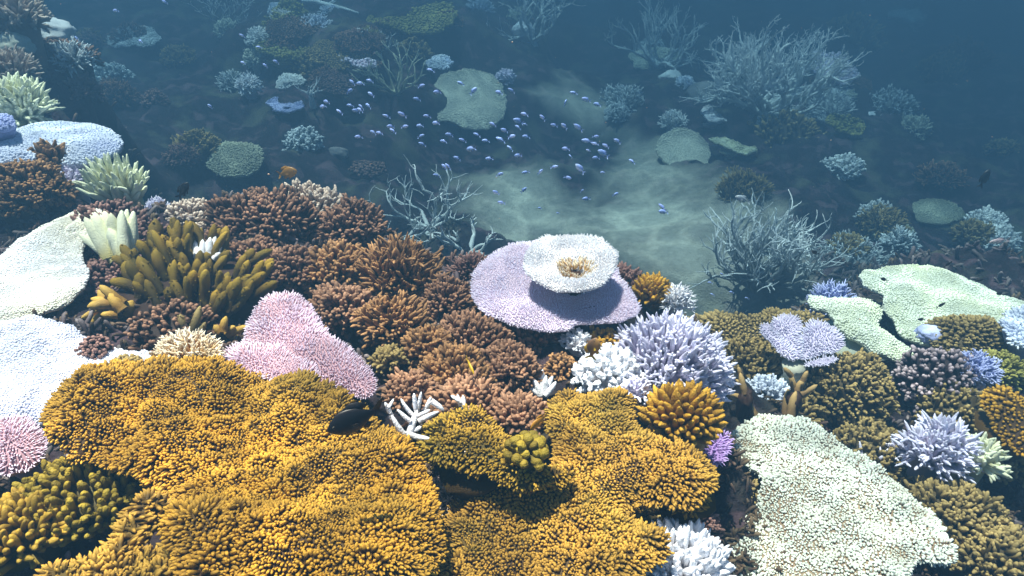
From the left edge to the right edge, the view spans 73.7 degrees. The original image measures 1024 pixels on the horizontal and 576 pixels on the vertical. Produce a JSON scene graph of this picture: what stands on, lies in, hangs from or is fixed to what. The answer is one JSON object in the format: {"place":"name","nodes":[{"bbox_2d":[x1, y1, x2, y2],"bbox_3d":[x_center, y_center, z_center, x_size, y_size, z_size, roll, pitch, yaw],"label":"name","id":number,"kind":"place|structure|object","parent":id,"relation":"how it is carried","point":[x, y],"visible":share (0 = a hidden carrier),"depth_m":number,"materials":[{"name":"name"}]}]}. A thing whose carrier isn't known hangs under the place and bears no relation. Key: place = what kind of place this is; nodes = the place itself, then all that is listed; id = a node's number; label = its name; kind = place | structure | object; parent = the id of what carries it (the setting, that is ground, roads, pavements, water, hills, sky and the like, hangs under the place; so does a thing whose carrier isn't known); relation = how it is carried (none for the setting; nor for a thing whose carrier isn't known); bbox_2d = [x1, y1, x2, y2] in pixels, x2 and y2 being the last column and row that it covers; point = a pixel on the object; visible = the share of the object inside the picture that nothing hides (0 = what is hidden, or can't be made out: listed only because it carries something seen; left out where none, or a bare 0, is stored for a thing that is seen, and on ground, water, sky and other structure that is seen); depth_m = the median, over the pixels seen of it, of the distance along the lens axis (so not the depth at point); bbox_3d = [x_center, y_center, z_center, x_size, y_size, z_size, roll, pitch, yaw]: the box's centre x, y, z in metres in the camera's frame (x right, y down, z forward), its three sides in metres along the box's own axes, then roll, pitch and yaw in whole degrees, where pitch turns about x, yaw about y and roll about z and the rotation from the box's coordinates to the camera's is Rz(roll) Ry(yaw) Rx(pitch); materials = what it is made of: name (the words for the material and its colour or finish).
{"place":"outdoors","nodes":[
{"label":"outdoors","id":0,"kind":"place"},
{"bbox_2d":[327,396,390,434],"bbox_3d":[-0.195,0.164,0.861,0.080,0.048,0.021,-22,29,-12],"label":"damselfish","id":1,"kind":"object","parent":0,"point":[351,418],"visible":1,"depth_m":0.85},
{"bbox_2d":[0,0,1023,575],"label":"reef ground","id":2,"kind":"structure","parent":0,"point":[580,56],"depth_m":6.07,"materials":[{"name":"sand"}]},
{"bbox_2d":[0,43,44,78],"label":"bushy coral","id":3,"kind":"object","parent":2,"relation":"on","point":[13,61],"visible":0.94,"depth_m":3.04},
{"bbox_2d":[0,412,49,479],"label":"table coral","id":4,"kind":"object","parent":2,"relation":"on","point":[24,442],"visible":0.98,"depth_m":1.12},
{"bbox_2d":[0,0,54,71],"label":"bushy coral","id":5,"kind":"object","parent":2,"relation":"on","point":[27,18],"visible":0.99,"depth_m":3.44},
{"bbox_2d":[0,71,65,127],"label":"finger coral","id":6,"kind":"object","parent":2,"relation":"on","point":[24,100],"visible":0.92,"depth_m":2.67},
{"bbox_2d":[0,485,69,575],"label":"knobbed coral","id":7,"kind":"object","parent":2,"relation":"on","point":[25,541],"visible":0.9,"depth_m":1.01,"materials":[{"name":"yellow"}]},
{"bbox_2d":[0,158,78,223],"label":"bushy coral","id":8,"kind":"object","parent":2,"relation":"on","point":[29,189],"visible":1,"depth_m":2.21},
{"bbox_2d":[0,208,101,320],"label":"table coral","id":9,"kind":"object","parent":2,"relation":"on","point":[44,268],"visible":0.91,"depth_m":1.73},
{"bbox_2d":[0,121,123,167],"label":"table coral","id":10,"kind":"object","parent":2,"relation":"on","point":[89,141],"visible":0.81,"depth_m":2.47},
{"bbox_2d":[48,36,95,77],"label":"bushy coral","id":11,"kind":"object","parent":2,"relation":"on","point":[68,52],"visible":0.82,"depth_m":3.65},
{"bbox_2d":[0,314,150,426],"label":"table coral","id":12,"kind":"object","parent":2,"relation":"on","point":[40,359],"visible":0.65,"depth_m":1.35},
{"bbox_2d":[11,456,145,547],"bbox_3d":[-0.691,0.345,1.106,0.200,0.150,0.182,0,36,0],"label":"knobbed coral","id":13,"kind":"object","parent":2,"relation":"on","point":[94,499],"visible":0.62,"depth_m":1.06},
{"bbox_2d":[63,71,103,124],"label":"bushy coral","id":14,"kind":"object","parent":2,"relation":"on","point":[84,87],"visible":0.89,"depth_m":3.73},
{"bbox_2d":[74,334,113,359],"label":"bushy coral","id":15,"kind":"object","parent":2,"relation":"on","point":[98,345],"visible":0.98,"depth_m":1.37},
{"bbox_2d":[78,256,122,302],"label":"bushy coral","id":16,"kind":"object","parent":2,"relation":"on","point":[103,272],"visible":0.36,"depth_m":1.77},
{"bbox_2d":[33,487,174,575],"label":"table coral","id":17,"kind":"object","parent":2,"relation":"on","point":[123,550],"visible":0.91,"depth_m":0.91},
{"bbox_2d":[81,285,135,322],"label":"finger coral","id":18,"kind":"object","parent":2,"relation":"on","point":[106,302],"visible":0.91,"depth_m":1.61},
{"bbox_2d":[79,209,138,269],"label":"finger coral","id":19,"kind":"object","parent":2,"relation":"on","point":[108,233],"visible":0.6,"depth_m":1.81},
{"bbox_2d":[72,152,149,207],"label":"finger coral","id":20,"kind":"object","parent":2,"relation":"on","point":[116,179],"visible":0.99,"depth_m":2.28},
{"bbox_2d":[70,197,169,259],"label":"bushy coral","id":21,"kind":"object","parent":2,"relation":"on","point":[144,220],"visible":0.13,"depth_m":1.97},
{"bbox_2d":[100,79,140,110],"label":"bushy coral","id":22,"kind":"object","parent":2,"relation":"on","point":[123,95],"visible":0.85,"depth_m":5.51},
{"bbox_2d":[123,296,220,351],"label":"bushy coral","id":23,"kind":"object","parent":2,"relation":"on","point":[151,326],"visible":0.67,"depth_m":1.55},
{"bbox_2d":[158,43,196,68],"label":"bushy coral","id":24,"kind":"object","parent":2,"relation":"on","point":[172,55],"visible":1,"depth_m":7.06},
{"bbox_2d":[160,142,201,174],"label":"bushy coral","id":25,"kind":"object","parent":2,"relation":"on","point":[175,155],"visible":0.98,"depth_m":4.54},
{"bbox_2d":[163,197,208,229],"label":"bushy coral","id":26,"kind":"object","parent":2,"relation":"on","point":[191,206],"visible":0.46,"depth_m":2.10},
{"bbox_2d":[149,326,225,361],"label":"bushy coral","id":27,"kind":"object","parent":2,"relation":"on","point":[179,344],"visible":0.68,"depth_m":1.28},
{"bbox_2d":[109,217,276,319],"bbox_3d":[-0.806,-0.029,1.736,0.397,0.204,0.379,-12,38,-16],"label":"finger coral","id":28,"kind":"object","parent":2,"relation":"on","point":[240,287],"visible":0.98,"depth_m":1.68},
{"bbox_2d":[170,127,221,167],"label":"bushy coral","id":29,"kind":"object","parent":2,"relation":"on","point":[207,143],"visible":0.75,"depth_m":4.64},
{"bbox_2d":[155,491,247,575],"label":"table coral","id":30,"kind":"object","parent":2,"relation":"on","point":[196,541],"visible":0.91,"depth_m":0.90},
{"bbox_2d":[205,141,263,178],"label":"table coral","id":31,"kind":"object","parent":2,"relation":"on","point":[233,160],"visible":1,"depth_m":4.62},
{"bbox_2d":[38,354,448,575],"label":"table coral","id":32,"kind":"object","parent":2,"relation":"on","point":[293,477],"visible":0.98,"depth_m":1.06},
{"bbox_2d":[203,183,329,245],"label":"bushy coral","id":33,"kind":"object","parent":2,"relation":"on","point":[275,214],"visible":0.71,"depth_m":2.03},
{"bbox_2d":[226,341,320,380],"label":"table coral","id":34,"kind":"object","parent":2,"relation":"on","point":[274,360],"visible":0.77,"depth_m":1.29},
{"bbox_2d":[253,40,309,72],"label":"table coral","id":35,"kind":"object","parent":2,"relation":"on","point":[285,57],"visible":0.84,"depth_m":6.17},
{"bbox_2d":[263,244,317,299],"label":"bushy coral","id":36,"kind":"object","parent":2,"relation":"on","point":[288,273],"visible":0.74,"depth_m":1.79},
{"bbox_2d":[265,15,321,39],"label":"table coral","id":37,"kind":"object","parent":2,"relation":"on","point":[275,27],"visible":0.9,"depth_m":6.32},
{"bbox_2d":[223,290,378,399],"bbox_3d":[-0.398,0.165,1.415,0.334,0.193,0.243,9,37,12],"label":"table coral","id":38,"kind":"object","parent":2,"relation":"on","point":[291,320],"visible":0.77,"depth_m":1.37},
{"bbox_2d":[281,125,324,152],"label":"bushy coral","id":39,"kind":"object","parent":2,"relation":"on","point":[301,139],"visible":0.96,"depth_m":5.24},
{"bbox_2d":[284,178,343,219],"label":"bushy coral","id":40,"kind":"object","parent":2,"relation":"on","point":[318,196],"visible":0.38,"depth_m":2.21},
{"bbox_2d":[310,70,357,108],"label":"table coral","id":41,"kind":"object","parent":2,"relation":"on","point":[334,94],"visible":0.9,"depth_m":5.69},
{"bbox_2d":[303,238,368,297],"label":"bushy coral","id":42,"kind":"object","parent":2,"relation":"on","point":[331,259],"visible":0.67,"depth_m":1.80},
{"bbox_2d":[308,39,371,70],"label":"table coral","id":43,"kind":"object","parent":2,"relation":"on","point":[327,53],"visible":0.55,"depth_m":6.05},
{"bbox_2d":[308,280,377,342],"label":"bushy coral","id":44,"kind":"object","parent":2,"relation":"on","point":[336,305],"visible":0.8,"depth_m":1.62},
{"bbox_2d":[314,193,395,251],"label":"bushy coral","id":45,"kind":"object","parent":2,"relation":"on","point":[354,220],"visible":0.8,"depth_m":2.05},
{"bbox_2d":[332,24,386,51],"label":"table coral","id":46,"kind":"object","parent":2,"relation":"on","point":[355,46],"visible":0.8,"depth_m":6.04},
{"bbox_2d":[350,39,425,95],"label":"staghorn coral","id":47,"kind":"object","parent":2,"relation":"on","point":[396,90],"visible":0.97,"depth_m":5.90},
{"bbox_2d":[367,343,409,380],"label":"bushy coral","id":48,"kind":"object","parent":2,"relation":"on","point":[388,358],"visible":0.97,"depth_m":1.48},
{"bbox_2d":[350,289,430,348],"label":"bushy coral","id":49,"kind":"object","parent":2,"relation":"on","point":[384,320],"visible":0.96,"depth_m":1.56},
{"bbox_2d":[343,232,450,299],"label":"bushy coral","id":50,"kind":"object","parent":2,"relation":"on","point":[391,267],"visible":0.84,"depth_m":1.78},
{"bbox_2d":[381,367,439,417],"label":"bushy coral","id":51,"kind":"object","parent":2,"relation":"on","point":[402,385],"visible":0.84,"depth_m":1.34},
{"bbox_2d":[366,1,457,39],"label":"table coral","id":52,"kind":"object","parent":2,"relation":"on","point":[422,21],"visible":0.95,"depth_m":7.05},
{"bbox_2d":[384,392,443,464],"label":"branching coral","id":53,"kind":"object","parent":2,"relation":"on","point":[411,426],"visible":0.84,"depth_m":1.12},
{"bbox_2d":[367,154,481,248],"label":"staghorn coral","id":54,"kind":"object","parent":2,"relation":"on","point":[420,225],"visible":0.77,"depth_m":4.61},
{"bbox_2d":[400,324,460,371],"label":"bushy coral","id":55,"kind":"object","parent":2,"relation":"on","point":[419,343],"visible":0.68,"depth_m":1.51},
{"bbox_2d":[416,272,478,323],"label":"bushy coral","id":56,"kind":"object","parent":2,"relation":"on","point":[444,293],"visible":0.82,"depth_m":1.75},
{"bbox_2d":[413,342,497,388],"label":"bushy coral","id":57,"kind":"object","parent":2,"relation":"on","point":[444,362],"visible":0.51,"depth_m":1.41},
{"bbox_2d":[421,367,510,422],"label":"bushy coral","id":58,"kind":"object","parent":2,"relation":"on","point":[474,390],"visible":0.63,"depth_m":1.29},
{"bbox_2d":[434,68,506,130],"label":"table coral","id":59,"kind":"object","parent":2,"relation":"on","point":[482,106],"visible":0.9,"depth_m":6.39},
{"bbox_2d":[436,308,515,350],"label":"bushy coral","id":60,"kind":"object","parent":2,"relation":"on","point":[478,331],"visible":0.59,"depth_m":1.55},
{"bbox_2d":[415,403,575,500],"bbox_3d":[-0.042,0.364,1.164,0.266,0.305,0.155,28,44,33],"label":"table coral","id":61,"kind":"object","parent":2,"relation":"on","point":[482,467],"visible":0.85,"depth_m":1.09,"materials":[{"name":"yellow stone"}]},
{"bbox_2d":[0,37,1023,575],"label":"turf algae","id":62,"kind":"object","parent":2,"relation":"on","point":[740,561],"visible":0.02,"depth_m":1.64,"materials":[{"name":"plant"}]},
{"bbox_2d":[0,36,1023,575],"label":"coral rubble","id":63,"kind":"object","parent":2,"relation":"on","point":[856,284],"visible":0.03,"depth_m":2.11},
{"bbox_2d":[480,339,543,394],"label":"bushy coral","id":64,"kind":"object","parent":2,"relation":"on","point":[513,364],"visible":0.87,"depth_m":1.45},
{"bbox_2d":[489,388,548,435],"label":"bushy coral","id":65,"kind":"object","parent":2,"relation":"on","point":[518,412],"visible":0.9,"depth_m":1.25},
{"bbox_2d":[503,430,549,498],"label":"knobbed coral","id":66,"kind":"object","parent":2,"relation":"on","point":[529,451],"visible":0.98,"depth_m":1.02},
{"bbox_2d":[507,325,560,355],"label":"bushy coral","id":67,"kind":"object","parent":2,"relation":"on","point":[534,341],"visible":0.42,"depth_m":1.62},
{"bbox_2d":[486,0,585,46],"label":"staghorn coral","id":68,"kind":"object","parent":2,"relation":"on","point":[532,40],"visible":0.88,"depth_m":7.84},
{"bbox_2d":[470,233,641,332],"bbox_3d":[0.103,0.015,1.758,0.424,0.273,0.415,0,36,0],"label":"table coral","id":69,"kind":"object","parent":2,"relation":"on","point":[549,283],"visible":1,"depth_m":1.66},
{"bbox_2d":[543,351,577,381],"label":"bushy coral","id":70,"kind":"object","parent":2,"relation":"on","point":[558,366],"visible":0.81,"depth_m":1.52},
{"bbox_2d":[433,385,719,575],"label":"table coral","id":71,"kind":"object","parent":2,"relation":"on","point":[615,457],"visible":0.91,"depth_m":1.08},
{"bbox_2d":[570,342,645,393],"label":"bushy coral","id":72,"kind":"object","parent":2,"relation":"on","point":[611,366],"visible":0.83,"depth_m":1.44},
{"bbox_2d":[599,82,644,112],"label":"bushy coral","id":73,"kind":"object","parent":2,"relation":"on","point":[631,97],"visible":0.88,"depth_m":7.08},
{"bbox_2d":[632,271,671,313],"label":"knobbed coral","id":74,"kind":"object","parent":2,"relation":"on","point":[649,290],"visible":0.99,"depth_m":1.83},
{"bbox_2d":[603,0,722,69],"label":"staghorn coral","id":75,"kind":"object","parent":2,"relation":"on","point":[652,60],"visible":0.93,"depth_m":8.49},
{"bbox_2d":[614,309,741,406],"bbox_3d":[0.377,0.189,1.630,0.326,0.297,0.286,0,36,0],"label":"finger coral","id":76,"kind":"object","parent":2,"relation":"on","point":[665,348],"visible":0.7,"depth_m":1.54},
{"bbox_2d":[659,281,696,316],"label":"bushy coral","id":77,"kind":"object","parent":2,"relation":"on","point":[678,297],"visible":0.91,"depth_m":1.83},
{"bbox_2d":[635,378,727,450],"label":"knobbed coral","id":78,"kind":"object","parent":2,"relation":"on","point":[692,413],"visible":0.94,"depth_m":1.33},
{"bbox_2d":[656,127,710,164],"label":"table coral","id":79,"kind":"object","parent":2,"relation":"on","point":[676,144],"visible":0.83,"depth_m":6.25},
{"bbox_2d":[658,490,715,524],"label":"table coral","id":80,"kind":"object","parent":2,"relation":"on","point":[707,509],"visible":0.09,"depth_m":1.15},
{"bbox_2d":[646,516,735,575],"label":"finger coral","id":81,"kind":"object","parent":2,"relation":"on","point":[696,548],"visible":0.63,"depth_m":1.07},
{"bbox_2d":[729,367,757,421],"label":"branching coral","id":82,"kind":"object","parent":2,"relation":"on","point":[744,408],"visible":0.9,"depth_m":1.81},
{"bbox_2d":[714,165,775,202],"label":"bushy coral","id":83,"kind":"object","parent":2,"relation":"on","point":[733,184],"visible":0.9,"depth_m":5.22},
{"bbox_2d":[723,333,784,380],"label":"bushy coral","id":84,"kind":"object","parent":2,"relation":"on","point":[753,358],"visible":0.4,"depth_m":2.05},
{"bbox_2d":[687,307,829,370],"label":"coral","id":85,"kind":"object","parent":2,"relation":"on","point":[732,326],"visible":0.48,"depth_m":2.18},
{"bbox_2d":[745,373,789,402],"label":"bushy coral","id":86,"kind":"object","parent":2,"relation":"on","point":[769,385],"visible":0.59,"depth_m":1.94},
{"bbox_2d":[678,14,868,119],"bbox_3d":[2.485,-2.197,6.742,1.593,1.196,1.483,0,36,0],"label":"staghorn coral","id":87,"kind":"object","parent":2,"relation":"on","point":[749,90],"visible":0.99,"depth_m":6.69},
{"bbox_2d":[689,188,857,300],"bbox_3d":[1.555,-0.233,4.071,0.902,0.639,0.896,16,39,20],"label":"staghorn coral","id":88,"kind":"object","parent":2,"relation":"on","point":[753,277],"visible":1,"depth_m":3.98},
{"bbox_2d":[754,107,828,147],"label":"bushy coral","id":89,"kind":"object","parent":2,"relation":"on","point":[784,127],"visible":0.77,"depth_m":6.41},
{"bbox_2d":[781,367,817,416],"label":"branching coral","id":90,"kind":"object","parent":2,"relation":"on","point":[795,394],"visible":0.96,"depth_m":1.84},
{"bbox_2d":[759,312,845,379],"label":"table coral","id":91,"kind":"object","parent":2,"relation":"on","point":[781,333],"visible":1,"depth_m":1.98},
{"bbox_2d":[805,84,858,114],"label":"bushy coral","id":92,"kind":"object","parent":2,"relation":"on","point":[838,102],"visible":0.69,"depth_m":7.35},
{"bbox_2d":[820,152,866,180],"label":"bushy coral","id":93,"kind":"object","parent":2,"relation":"on","point":[844,167],"visible":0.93,"depth_m":5.87},
{"bbox_2d":[730,413,958,575],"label":"table coral","id":94,"kind":"object","parent":2,"relation":"on","point":[828,504],"visible":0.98,"depth_m":1.48},
{"bbox_2d":[825,113,865,138],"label":"table coral","id":95,"kind":"object","parent":2,"relation":"on","point":[843,126],"visible":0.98,"depth_m":6.48},
{"bbox_2d":[802,347,900,427],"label":"bushy coral","id":96,"kind":"object","parent":2,"relation":"on","point":[850,386],"visible":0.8,"depth_m":1.95},
{"bbox_2d":[813,228,894,265],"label":"bushy coral","id":97,"kind":"object","parent":2,"relation":"on","point":[874,250],"visible":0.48,"depth_m":4.67},
{"bbox_2d":[807,295,913,361],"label":"table coral","id":98,"kind":"object","parent":2,"relation":"on","point":[867,333],"visible":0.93,"depth_m":2.26},
{"bbox_2d":[828,414,915,487],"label":"bushy coral","id":99,"kind":"object","parent":2,"relation":"on","point":[871,436],"visible":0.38,"depth_m":1.85},
{"bbox_2d":[855,202,911,238],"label":"bushy coral","id":100,"kind":"object","parent":2,"relation":"on","point":[874,220],"visible":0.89,"depth_m":4.92},
{"bbox_2d":[869,84,920,116],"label":"bushy coral","id":101,"kind":"object","parent":2,"relation":"on","point":[892,101],"visible":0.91,"depth_m":7.51},
{"bbox_2d":[874,224,922,253],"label":"bushy coral","id":102,"kind":"object","parent":2,"relation":"on","point":[900,237],"visible":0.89,"depth_m":4.77},
{"bbox_2d":[890,410,984,488],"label":"finger coral","id":103,"kind":"object","parent":2,"relation":"on","point":[933,448],"visible":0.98,"depth_m":1.70},
{"bbox_2d":[912,198,965,225],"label":"table coral","id":104,"kind":"object","parent":2,"relation":"on","point":[936,212],"visible":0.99,"depth_m":5.39},
{"bbox_2d":[858,264,1023,346],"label":"table coral","id":105,"kind":"object","parent":2,"relation":"on","point":[910,294],"visible":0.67,"depth_m":2.43},
{"bbox_2d":[890,345,991,412],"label":"bushy coral","id":106,"kind":"object","parent":2,"relation":"on","point":[920,369],"visible":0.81,"depth_m":2.04},
{"bbox_2d":[914,159,971,193],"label":"bushy coral","id":107,"kind":"object","parent":2,"relation":"on","point":[941,176],"visible":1,"depth_m":5.81},
{"bbox_2d":[913,380,984,433],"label":"bushy coral","id":108,"kind":"object","parent":2,"relation":"on","point":[965,403],"visible":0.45,"depth_m":1.97},
{"bbox_2d":[903,475,1013,547],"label":"bushy coral","id":109,"kind":"object","parent":2,"relation":"on","point":[960,506],"visible":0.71,"depth_m":1.60},
{"bbox_2d":[924,313,1007,354],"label":"coral","id":110,"kind":"object","parent":2,"relation":"on","point":[967,332],"visible":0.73,"depth_m":2.21},
{"bbox_2d":[948,217,995,248],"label":"bushy coral","id":111,"kind":"object","parent":2,"relation":"on","point":[969,231],"visible":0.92,"depth_m":4.91},
{"bbox_2d":[951,432,1013,485],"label":"finger coral","id":112,"kind":"object","parent":2,"relation":"on","point":[991,458],"visible":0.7,"depth_m":1.69},
{"bbox_2d":[960,348,1004,387],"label":"bushy coral","id":113,"kind":"object","parent":2,"relation":"on","point":[980,363],"visible":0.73,"depth_m":2.02},
{"bbox_2d":[945,519,1023,575],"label":"bushy coral","id":114,"kind":"object","parent":2,"relation":"on","point":[999,551],"visible":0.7,"depth_m":1.53},
{"bbox_2d":[974,383,1023,464],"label":"table coral","id":115,"kind":"object","parent":2,"relation":"on","point":[1001,418],"visible":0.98,"depth_m":1.73},
{"bbox_2d":[983,348,1023,391],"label":"bushy coral","id":116,"kind":"object","parent":2,"relation":"on","point":[1012,366],"visible":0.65,"depth_m":2.05},
{"bbox_2d":[997,304,1023,361],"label":"table coral","id":117,"kind":"object","parent":2,"relation":"on","point":[1011,322],"visible":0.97,"depth_m":2.17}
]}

